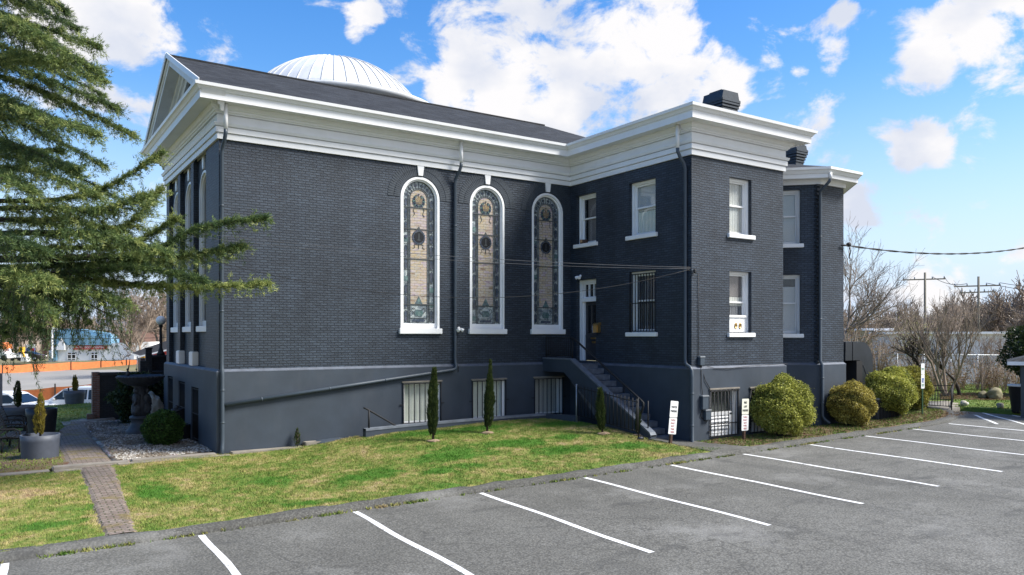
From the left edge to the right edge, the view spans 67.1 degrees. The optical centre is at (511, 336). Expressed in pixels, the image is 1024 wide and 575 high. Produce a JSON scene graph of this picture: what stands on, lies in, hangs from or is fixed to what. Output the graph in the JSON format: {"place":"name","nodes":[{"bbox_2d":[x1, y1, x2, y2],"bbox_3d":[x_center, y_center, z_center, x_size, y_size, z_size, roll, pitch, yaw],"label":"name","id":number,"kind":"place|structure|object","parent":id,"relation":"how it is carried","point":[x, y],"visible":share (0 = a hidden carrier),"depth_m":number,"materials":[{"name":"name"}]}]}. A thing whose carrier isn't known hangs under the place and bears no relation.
{"place":"outdoors","nodes":[
{"label":"outdoors","id":0,"kind":"place"},
{"bbox_2d":[0,431,68,472],"bbox_3d":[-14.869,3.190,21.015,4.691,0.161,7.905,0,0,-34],"label":"grass","id":1,"kind":"structure","parent":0,"point":[14,454],"depth_m":19.81,"materials":[{"name":"green plant"}]},
{"bbox_2d":[0,414,27,452],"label":"park bench","id":2,"kind":"object","parent":1,"relation":"on","point":[12,434],"visible":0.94,"depth_m":21.78,"materials":[{"name":"black metal"}]},
{"bbox_2d":[0,406,27,441],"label":"park bench","id":3,"kind":"object","parent":1,"relation":"on","point":[6,419],"visible":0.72,"depth_m":23.99,"materials":[{"name":"black metal"}]},
{"bbox_2d":[20,432,59,459],"bbox_3d":[-12.413,2.894,20.330,0.920,0.650,0.920,0,0,-34],"label":"planter","id":4,"kind":"object","parent":1,"relation":"on","point":[45,445],"visible":0.92,"depth_m":19.99,"materials":[{"name":"concrete"}]},
{"bbox_2d":[32,392,46,435],"bbox_3d":[-12.443,2.084,20.340,0.356,1.272,0.361,1,-2,-34],"label":"conifer","id":5,"kind":"object","parent":4,"relation":"in","point":[38,419],"visible":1,"depth_m":20.29,"materials":[{"name":"green plant"}]},
{"bbox_2d":[0,402,90,435],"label":"lawn","id":6,"kind":"structure","parent":0,"point":[68,414],"depth_m":31.77,"materials":[{"name":"green plant"}]},
{"bbox_2d":[0,404,34,424],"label":"planter","id":7,"kind":"object","parent":6,"relation":"on","point":[13,410],"visible":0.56,"depth_m":27.91,"materials":[{"name":"concrete"}]},
{"bbox_2d":[13,381,22,406],"bbox_3d":[-18.206,2.145,28.441,0.338,1.121,0.349,1,0,-34],"label":"conifer","id":8,"kind":"object","parent":7,"relation":"in","point":[17,394],"visible":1,"depth_m":28.39,"materials":[{"name":"green plant"}]},
{"bbox_2d":[25,407,57,432],"bbox_3d":[-15.587,2.803,25.604,0.920,0.850,0.920,0,0,-34],"label":"planter","id":9,"kind":"object","parent":6,"relation":"on","point":[50,419],"visible":0.53,"depth_m":25.37,"materials":[{"name":"concrete"}]},
{"bbox_2d":[64,390,85,403],"bbox_3d":[-20.718,2.895,36.600,0.920,0.710,0.920,0,0,-34],"label":"planter","id":10,"kind":"object","parent":6,"relation":"on","point":[74,397],"visible":0.87,"depth_m":36.25,"materials":[{"name":"concrete"}]},
{"bbox_2d":[0,469,105,551],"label":"lawn","id":11,"kind":"structure","parent":0,"point":[51,527],"depth_m":14.18,"materials":[{"name":"green plant"}]},
{"bbox_2d":[0,0,278,392],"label":"cedar tree","id":12,"kind":"object","parent":11,"relation":"on","point":[42,291],"visible":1,"depth_m":16.46,"materials":[{"name":"green plant"}]},
{"bbox_2d":[0,440,320,475],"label":"concrete edging","id":13,"kind":"object","parent":11,"relation":"on","point":[63,468],"visible":0.39,"depth_m":19.49,"materials":[{"name":"grey concrete"}]},
{"bbox_2d":[2,370,125,390],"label":"road","id":14,"kind":"structure","parent":0,"point":[46,379],"depth_m":89.88,"materials":[{"name":"grey asphalt"}]},
{"bbox_2d":[59,420,110,463],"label":"brick path","id":15,"kind":"structure","parent":0,"point":[78,444],"depth_m":22.29,"materials":[{"name":"grey brick"}]},
{"bbox_2d":[80,464,136,534],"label":"brick path","id":16,"kind":"structure","parent":0,"point":[103,483],"depth_m":15.26,"materials":[{"name":"brown brick"}]},
{"bbox_2d":[84,420,212,461],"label":"gravel","id":17,"kind":"structure","parent":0,"point":[115,432],"depth_m":22.17,"materials":[{"name":"grey gravel"}]},
{"bbox_2d":[103,369,163,422],"bbox_3d":[-13.546,2.234,28.061,2.203,2.190,1.974,0,0,-34],"label":"laurel shrub","id":18,"kind":"object","parent":17,"relation":"on","point":[120,397],"visible":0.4,"depth_m":27.71,"materials":[{"name":"green plant"}]},
{"bbox_2d":[115,359,164,434],"bbox_3d":[-12.052,1.945,25.069,1.459,2.511,1.454,0,0,-34],"label":"fountain","id":19,"kind":"object","parent":17,"relation":"on","point":[141,406],"visible":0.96,"depth_m":24.82,"materials":[{"name":"stone"}]},
{"bbox_2d":[137,408,186,444],"bbox_3d":[-10.207,2.656,22.525,1.242,1.140,1.265,0,0,-9],"label":"boxwood","id":20,"kind":"object","parent":17,"relation":"on","point":[163,426],"visible":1,"depth_m":22.23,"materials":[{"name":"green plant"}]},
{"bbox_2d":[0,351,593,534],"bbox_3d":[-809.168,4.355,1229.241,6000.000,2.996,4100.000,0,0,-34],"label":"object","id":21,"kind":"structure","parent":0,"point":[121,368],"depth_m":113.66,"materials":[{"name":"grey concrete"}]},
{"bbox_2d":[2,391,54,405],"bbox_3d":[-25.869,3.610,39.500,4.722,1.610,2.190,0,0,-2],"label":"parked car","id":22,"kind":"object","parent":21,"relation":"on","point":[8,399],"visible":0.06,"depth_m":39.13,"materials":[{"name":"white paint"}]},
{"bbox_2d":[13,384,90,399],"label":"safety fence","id":23,"kind":"object","parent":21,"relation":"on","point":[48,393],"visible":0.2,"depth_m":58.95,"materials":[{"name":"orange plastic"}]},
{"bbox_2d":[45,386,90,404],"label":"parked car","id":24,"kind":"object","parent":21,"relation":"on","point":[57,399],"visible":0.07,"depth_m":40.13,"materials":[{"name":"white paint"}]},
{"bbox_2d":[0,358,136,372],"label":"safety fence","id":25,"kind":"object","parent":21,"relation":"on","point":[62,366],"visible":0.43,"depth_m":104.84,"materials":[{"name":"orange plastic"}]},
{"bbox_2d":[42,316,158,353],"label":"brick building","id":26,"kind":"structure","parent":21,"relation":"on","point":[149,337],"depth_m":170.12,"materials":[{"name":"brown brick"}]},
{"bbox_2d":[48,328,158,361],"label":"shop","id":27,"kind":"structure","parent":21,"relation":"on","point":[63,353],"depth_m":118.00,"materials":[{"name":"blue paint"}]},
{"bbox_2d":[91,348,163,419],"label":"garden wall","id":28,"kind":"structure","parent":21,"relation":"on","point":[102,385],"depth_m":29.89,"materials":[{"name":"brick"}]},
{"bbox_2d":[89,289,165,360],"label":"bare tree","id":29,"kind":"object","parent":21,"relation":"on","point":[149,321],"visible":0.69,"depth_m":90.93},
{"bbox_2d":[138,355,165,370],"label":"gate pillar","id":30,"kind":"structure","parent":21,"relation":"on","point":[158,361],"depth_m":32.04,"materials":[{"name":"brick"}]},
{"bbox_2d":[363,413,579,436],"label":"retaining wall","id":31,"kind":"structure","parent":21,"relation":"on","point":[371,431],"depth_m":23.45,"materials":[{"name":"paint"}]},
{"bbox_2d":[140,52,862,454],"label":"church","id":32,"kind":"structure","parent":21,"relation":"on","point":[732,206],"depth_m":23.91,"materials":[{"name":"brick"}]},
{"bbox_2d":[170,180,177,331],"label":"arched window","id":33,"kind":"structure","parent":32,"relation":"in","point":[175,196],"depth_m":26.78,"materials":[{"name":"white paint"}]},
{"bbox_2d":[182,169,190,331],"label":"arched window","id":34,"kind":"structure","parent":32,"relation":"in","point":[187,185],"depth_m":25.06,"materials":[{"name":"white paint"}]},
{"bbox_2d":[192,387,197,439],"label":"basement window","id":35,"kind":"structure","parent":32,"relation":"in","point":[195,390],"depth_m":23.12,"materials":[{"name":"grey paint"}]},
{"bbox_2d":[196,156,205,331],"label":"arched window","id":36,"kind":"structure","parent":32,"relation":"in","point":[201,176],"depth_m":23.32,"materials":[{"name":"white paint"}]},
{"bbox_2d":[388,164,450,333],"bbox_3d":[-2.889,-2.701,24.125,2.201,5.231,0.300,0,0,-34],"label":"arched window","id":37,"kind":"structure","parent":32,"relation":"in","point":[419,198],"depth_m":24.17,"materials":[{"name":"white paint"}]},
{"bbox_2d":[401,380,443,423],"bbox_3d":[-2.887,2.254,24.167,1.540,1.769,0.422,0,0,-34],"label":"basement window","id":38,"kind":"structure","parent":32,"relation":"in","point":[415,396],"depth_m":24.12,"materials":[{"name":"white paint"}]},
{"bbox_2d":[458,174,514,333],"bbox_3d":[-0.843,-2.701,25.482,2.191,5.231,0.300,0,0,-34],"label":"arched window","id":39,"kind":"structure","parent":32,"relation":"in","point":[486,203],"depth_m":25.53,"materials":[{"name":"white paint"}]},
{"bbox_2d":[469,378,508,417],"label":"basement window","id":40,"kind":"structure","parent":32,"relation":"in","point":[478,385],"depth_m":25.50,"materials":[{"name":"white paint"}]},
{"bbox_2d":[522,182,570,333],"bbox_3d":[1.203,-2.701,26.838,2.181,5.230,0.300,0,0,-34],"label":"arched window","id":41,"kind":"structure","parent":32,"relation":"in","point":[547,212],"depth_m":26.90,"materials":[{"name":"glass"}]},
{"bbox_2d":[532,376,564,413],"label":"basement window","id":42,"kind":"structure","parent":32,"relation":"in","point":[547,397],"depth_m":26.92,"materials":[{"name":"white paint"}]},
{"bbox_2d":[573,193,597,248],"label":"sash window","id":43,"kind":"structure","parent":32,"relation":"in","point":[591,198],"depth_m":26.93,"materials":[{"name":"white paint"}]},
{"bbox_2d":[578,279,597,362],"bbox_3d":[2.663,-0.529,26.666,0.460,2.888,1.200,0,0,-34],"label":"door","id":44,"kind":"structure","parent":32,"relation":"in","point":[587,298],"depth_m":26.95,"materials":[{"name":"white paint"}]},
{"bbox_2d":[545,337,648,427],"bbox_3d":[2.563,1.323,24.506,0.068,2.643,5.050,0,0,-34],"label":"stair railing","id":45,"kind":"object","parent":32,"relation":"on","point":[610,372],"visible":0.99,"depth_m":24.61,"materials":[{"name":"black metal"}]},
{"bbox_2d":[625,179,657,240],"bbox_3d":[4.301,-4.050,24.453,0.675,1.930,1.400,0,0,-34],"label":"sash window","id":46,"kind":"structure","parent":32,"relation":"in","point":[643,193],"depth_m":24.61,"materials":[{"name":"white paint"}]},
{"bbox_2d":[625,270,657,335],"bbox_3d":[4.301,-1.085,24.453,0.675,2.160,1.400,0,0,-34],"label":"sash window","id":47,"kind":"structure","parent":32,"relation":"in","point":[643,292],"depth_m":24.50,"materials":[{"name":"white paint"}]},
{"bbox_2d":[708,387,741,436],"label":"basement window","id":48,"kind":"structure","parent":32,"relation":"in","point":[723,401],"depth_m":23.37,"materials":[{"name":"white paint"}]},
{"bbox_2d":[727,178,755,239],"bbox_3d":[6.889,-3.985,23.963,1.210,1.960,0.675,0,0,-34],"label":"sash window","id":49,"kind":"structure","parent":32,"relation":"in","point":[738,188],"depth_m":24.09,"materials":[{"name":"white paint"}]},
{"bbox_2d":[727,271,755,336],"bbox_3d":[6.889,-1.045,23.963,1.210,2.120,0.675,0,0,-34],"label":"sash window","id":50,"kind":"structure","parent":32,"relation":"in","point":[738,280],"depth_m":24.04,"materials":[{"name":"white paint"}]},
{"bbox_2d":[748,387,767,432],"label":"basement window","id":51,"kind":"structure","parent":32,"relation":"in","point":[753,427],"depth_m":24.10,"materials":[{"name":"white paint"}]},
{"bbox_2d":[783,190,803,247],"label":"sash window","id":52,"kind":"structure","parent":32,"relation":"in","point":[791,199],"depth_m":26.39,"materials":[{"name":"white paint"}]},
{"bbox_2d":[783,275,803,337],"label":"sash window","id":53,"kind":"structure","parent":32,"relation":"in","point":[791,283],"depth_m":26.39,"materials":[{"name":"grey glass"}]},
{"bbox_2d":[841,242,850,260],"bbox_3d":[11.532,-2.944,26.613,0.486,0.638,0.137,0,0,-30],"label":"service bracket","id":54,"kind":"object","parent":32,"relation":"attached to","point":[848,244],"visible":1,"depth_m":26.63,"materials":[{"name":"black metal"}]},
{"bbox_2d":[851,245,1023,254],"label":"service cable","id":55,"kind":"object","parent":54,"relation":"attached to","point":[861,247],"visible":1,"depth_m":30.00,"materials":[{"name":"black rubber"}]},
{"bbox_2d":[844,342,872,384],"bbox_3d":[12.535,1.510,28.730,1.730,2.650,0.870,0,0,-34],"label":"duct","id":56,"kind":"object","parent":32,"relation":"attached to","point":[858,358],"visible":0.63,"depth_m":28.42,"materials":[{"name":"black metal"}]},
{"bbox_2d":[0,272,1023,354],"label":"wood","id":57,"kind":"object","parent":21,"relation":"on","point":[1001,318],"visible":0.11,"depth_m":116.12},
{"bbox_2d":[875,304,935,365],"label":"bare tree","id":58,"kind":"object","parent":21,"relation":"on","point":[909,334],"visible":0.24,"depth_m":50.28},
{"bbox_2d":[869,332,1017,384],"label":"warehouse","id":59,"kind":"structure","parent":21,"relation":"on","point":[976,344],"depth_m":59.18,"materials":[{"name":"white metal"}]},
{"bbox_2d":[920,280,975,331],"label":"tree","id":60,"kind":"object","parent":21,"relation":"on","point":[958,306],"visible":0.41,"depth_m":61.23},
{"bbox_2d":[954,276,1000,331],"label":"utility pole","id":61,"kind":"object","parent":21,"relation":"on","point":[978,286],"visible":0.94,"depth_m":85.93,"materials":[{"name":"brown wood"}]},
{"bbox_2d":[960,322,1016,378],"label":"bare tree","id":62,"kind":"object","parent":21,"relation":"on","point":[986,349],"visible":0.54,"depth_m":51.27,"materials":[{"name":"plant"}]},
{"bbox_2d":[111,418,720,533],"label":"lawn","id":63,"kind":"structure","parent":0,"point":[453,483],"depth_m":18.23,"materials":[{"name":"green plant"}]},
{"bbox_2d":[426,366,439,441],"bbox_3d":[-2.108,1.842,20.980,0.458,2.099,0.454,2,-2,-34],"label":"cypress","id":64,"kind":"object","parent":63,"relation":"on","point":[432,408],"visible":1,"depth_m":20.89,"materials":[{"name":"green plant"}]},
{"bbox_2d":[481,359,495,433],"bbox_3d":[-0.671,1.729,22.304,0.432,2.223,0.401,3,-1,-34],"label":"cypress","id":65,"kind":"object","parent":63,"relation":"on","point":[489,396],"visible":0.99,"depth_m":22.23,"materials":[{"name":"green plant"}]},
{"bbox_2d":[595,386,610,435],"bbox_3d":[2.607,2.171,22.607,0.463,1.437,0.436,-2,0,-34],"label":"cypress","id":66,"kind":"object","parent":63,"relation":"on","point":[600,408],"visible":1,"depth_m":22.53,"materials":[{"name":"green plant"}]},
{"bbox_2d":[576,384,638,436],"bbox_3d":[2.829,2.195,23.328,0.052,1.380,2.888,0,0,-34],"label":"picket fence","id":67,"kind":"object","parent":63,"relation":"on","point":[577,387],"visible":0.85,"depth_m":23.03,"materials":[{"name":"black metal"}]},
{"bbox_2d":[668,401,677,443],"bbox_3d":[4.507,2.567,21.812,0.300,1.505,0.080,8,-4,-33],"label":"parking sign","id":68,"kind":"object","parent":63,"relation":"on","point":[672,419],"visible":0.99,"depth_m":21.79,"materials":[{"name":"white metal"}]},
{"bbox_2d":[0,411,1023,574],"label":"parking lot","id":69,"kind":"structure","parent":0,"point":[959,520],"depth_m":13.39,"materials":[{"name":"grey asphalt"}]},
{"bbox_2d":[198,535,240,574],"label":"parking line","id":70,"kind":"object","parent":69,"relation":"on","point":[226,561],"visible":1,"depth_m":11.97,"materials":[{"name":"paint"}]},
{"bbox_2d":[354,511,473,574],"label":"parking line","id":71,"kind":"object","parent":69,"relation":"on","point":[429,552],"visible":1,"depth_m":12.37,"materials":[{"name":"paint"}]},
{"bbox_2d":[0,426,920,563],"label":"weeds","id":72,"kind":"object","parent":69,"relation":"on","point":[87,549],"visible":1,"depth_m":15.22,"materials":[{"name":"green plant"}]},
{"bbox_2d":[0,410,957,561],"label":"kerb","id":73,"kind":"structure","parent":69,"relation":"on","point":[20,553],"depth_m":15.27,"materials":[{"name":"concrete"}]},
{"bbox_2d":[480,493,653,552],"bbox_3d":[0.742,3.308,14.102,0.148,0.004,5.302,0,0,-32],"label":"parking line","id":74,"kind":"object","parent":69,"relation":"on","point":[587,530],"visible":1,"depth_m":13.54,"materials":[{"name":"paint"}]},
{"bbox_2d":[585,477,770,525],"bbox_3d":[3.076,3.266,15.649,0.151,0.004,5.303,0,0,-32],"label":"parking line","id":75,"kind":"object","parent":69,"relation":"on","point":[681,502],"visible":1,"depth_m":15.21,"materials":[{"name":"paint"}]},
{"bbox_2d":[672,465,863,503],"bbox_3d":[5.387,3.224,17.182,0.151,0.004,5.303,0,0,-32],"label":"parking line","id":76,"kind":"object","parent":69,"relation":"on","point":[770,484],"visible":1,"depth_m":16.79,"materials":[{"name":"paint"}]},
{"bbox_2d":[0,0,1023,321],"label":"sky","id":77,"kind":"structure","parent":0,"point":[924,99],"materials":[{"name":"blue"}]},
{"bbox_2d":[642,436,748,451],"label":"asphalt path","id":78,"kind":"structure","parent":0,"point":[685,443],"depth_m":21.71,"materials":[{"name":"grey asphalt"}]},
{"bbox_2d":[698,407,945,445],"bbox_3d":[11.095,3.066,26.799,14.355,0.499,3.759,0,0,-34],"label":"planting bed","id":79,"kind":"object","parent":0,"point":[828,432],"visible":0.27,"depth_m":24.32,"materials":[{"name":"brown plant"}]},
{"bbox_2d":[742,399,748,438],"bbox_3d":[6.848,2.583,22.788,0.300,1.505,0.080,2,-1,-34],"label":"parking sign","id":80,"kind":"object","parent":79,"relation":"on","point":[745,411],"visible":0.98,"depth_m":22.77,"materials":[{"name":"white metal"}]},
{"bbox_2d":[749,372,817,436],"bbox_3d":[8.239,2.083,23.534,2.163,2.031,1.820,0,0,-34],"label":"round bush","id":81,"kind":"object","parent":79,"relation":"on","point":[781,402],"visible":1,"depth_m":23.07,"materials":[{"name":"green plant"}]},
{"bbox_2d":[710,410,968,445],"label":"fallen leaves","id":82,"kind":"object","parent":79,"relation":"on","point":[804,433],"visible":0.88,"depth_m":25.13,"materials":[{"name":"brown plant"}]},
{"bbox_2d":[826,379,877,425],"bbox_3d":[11.342,2.213,25.794,1.660,1.629,1.704,0,0,21],"label":"round bush","id":83,"kind":"object","parent":79,"relation":"on","point":[851,402],"visible":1,"depth_m":25.36,"materials":[{"name":"green plant"}]},
{"bbox_2d":[871,397,907,419],"bbox_3d":[13.486,2.630,28.173,2.080,0.910,0.950,0,0,-34],"label":"condenser","id":84,"kind":"object","parent":79,"relation":"on","point":[882,413],"visible":0.2,"depth_m":27.41,"materials":[{"name":"grey paint"}]},
{"bbox_2d":[865,365,919,417],"bbox_3d":[13.607,1.973,27.896,2.112,1.998,1.884,0,0,-34],"label":"round bush","id":85,"kind":"object","parent":79,"relation":"on","point":[893,387],"visible":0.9,"depth_m":27.38,"materials":[{"name":"green plant"}]},
{"bbox_2d":[901,364,934,409],"bbox_3d":[15.520,1.997,30.429,2.281,1.844,2.027,0,0,-34],"label":"round bush","id":86,"kind":"object","parent":79,"relation":"on","point":[914,371],"visible":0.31,"depth_m":29.83,"materials":[{"name":"green plant"}]},
{"bbox_2d":[914,383,1020,415],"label":"lawn","id":87,"kind":"structure","parent":0,"point":[981,410],"depth_m":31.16,"materials":[{"name":"green plant"}]},
{"bbox_2d":[844,277,914,351],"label":"bare tree","id":88,"kind":"object","parent":87,"relation":"on","point":[879,330],"visible":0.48,"depth_m":44.90,"materials":[{"name":"brown plant"}]},
{"bbox_2d":[868,335,899,370],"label":"wild shrub","id":89,"kind":"object","parent":87,"relation":"on","point":[881,367],"visible":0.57,"depth_m":41.71,"materials":[{"name":"brown plant"}]},
{"bbox_2d":[844,217,927,340],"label":"bare tree","id":90,"kind":"object","parent":87,"relation":"on","point":[880,298],"visible":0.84,"depth_m":41.47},
{"bbox_2d":[858,323,925,370],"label":"bare tree","id":91,"kind":"object","parent":87,"relation":"on","point":[887,352],"visible":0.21,"depth_m":46.50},
{"bbox_2d":[891,334,929,367],"bbox_3d":[19.102,1.316,37.380,2.501,3.192,1.791,0,0,-34],"label":"bare tree","id":92,"kind":"object","parent":87,"relation":"on","point":[906,350],"visible":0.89,"depth_m":37.31,"materials":[{"name":"brown plant"}]},
{"bbox_2d":[908,325,960,394],"bbox_3d":[20.283,1.183,37.185,2.537,3.539,0.921,0,0,7],"label":"bare tree","id":93,"kind":"object","parent":87,"relation":"on","point":[953,378],"visible":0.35,"depth_m":37.03,"materials":[{"name":"brown plant"}]},
{"bbox_2d":[924,401,959,413],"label":"ramp","id":94,"kind":"structure","parent":87,"relation":"on","point":[945,404],"depth_m":31.07,"materials":[{"name":"concrete"}]},
{"bbox_2d":[926,384,953,409],"bbox_3d":[17.617,2.484,31.892,1.048,0.944,3.194,0,0,30],"label":"ramp railing","id":95,"kind":"object","parent":94,"relation":"on","point":[952,396],"visible":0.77,"depth_m":30.75,"materials":[{"name":"black metal"}]},
{"bbox_2d":[873,354,1013,384],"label":"chain link fence","id":96,"kind":"object","parent":87,"relation":"on","point":[897,355],"visible":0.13,"depth_m":45.22,"materials":[{"name":"grey metal"}]},
{"bbox_2d":[893,288,997,395],"bbox_3d":[20.451,0.262,36.389,3.651,5.403,4.494,0,0,-34],"label":"bare tree","id":97,"kind":"object","parent":87,"relation":"on","point":[947,328],"visible":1,"depth_m":36.10,"materials":[{"name":"brown plant"}]},
{"bbox_2d":[885,351,1019,392],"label":"brambles","id":98,"kind":"object","parent":87,"relation":"on","point":[990,375],"visible":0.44,"depth_m":40.45,"materials":[{"name":"brown plant"}]},
{"bbox_2d":[938,392,1009,399],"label":"fallen leaves","id":99,"kind":"object","parent":87,"relation":"on","point":[972,396],"visible":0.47,"depth_m":35.80,"materials":[{"name":"brown plant"}]},
{"bbox_2d":[995,325,1023,376],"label":"holly tree","id":100,"kind":"object","parent":87,"relation":"on","point":[1015,345],"visible":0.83,"depth_m":37.13,"materials":[{"name":"green plant"}]},
{"bbox_2d":[1007,384,1020,412],"bbox_3d":[19.207,2.350,29.300,0.750,1.080,0.739,0,0,-34],"label":"litter bin","id":101,"kind":"object","parent":87,"relation":"on","point":[1015,394],"visible":0.84,"depth_m":29.14,"materials":[{"name":"black metal"}]},
{"bbox_2d":[1007,356,1023,417],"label":"shelter","id":102,"kind":"object","parent":87,"relation":"on","point":[1019,360],"visible":0.78,"depth_m":28.17,"materials":[{"name":"metal"}]},
{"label":"bank","id":103,"kind":"structure","parent":0,"visible":0},
{"bbox_2d":[131,341,165,368],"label":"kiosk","id":104,"kind":"object","parent":103,"relation":"on","point":[141,352],"visible":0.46,"depth_m":68.00,"materials":[{"name":"white paint"}]},
{"bbox_3d":[5.207,-1.915,22.520,0.332,0.120,0.165,0,0,-34],"label":"insulator","id":105,"kind":"object","parent":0,"visible":0},
{"bbox_2d":[1,184,685,297],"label":"overhead wire","id":106,"kind":"object","parent":105,"relation":"attached to","point":[428,296],"visible":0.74,"depth_m":20.73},
{"bbox_2d":[38,213,689,267],"bbox_3d":[-4.244,-2.682,20.986,19.104,1.343,0.011,0,0,-9],"label":"overhead wire","id":107,"kind":"object","parent":105,"relation":"attached to","point":[423,254],"visible":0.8,"depth_m":21.27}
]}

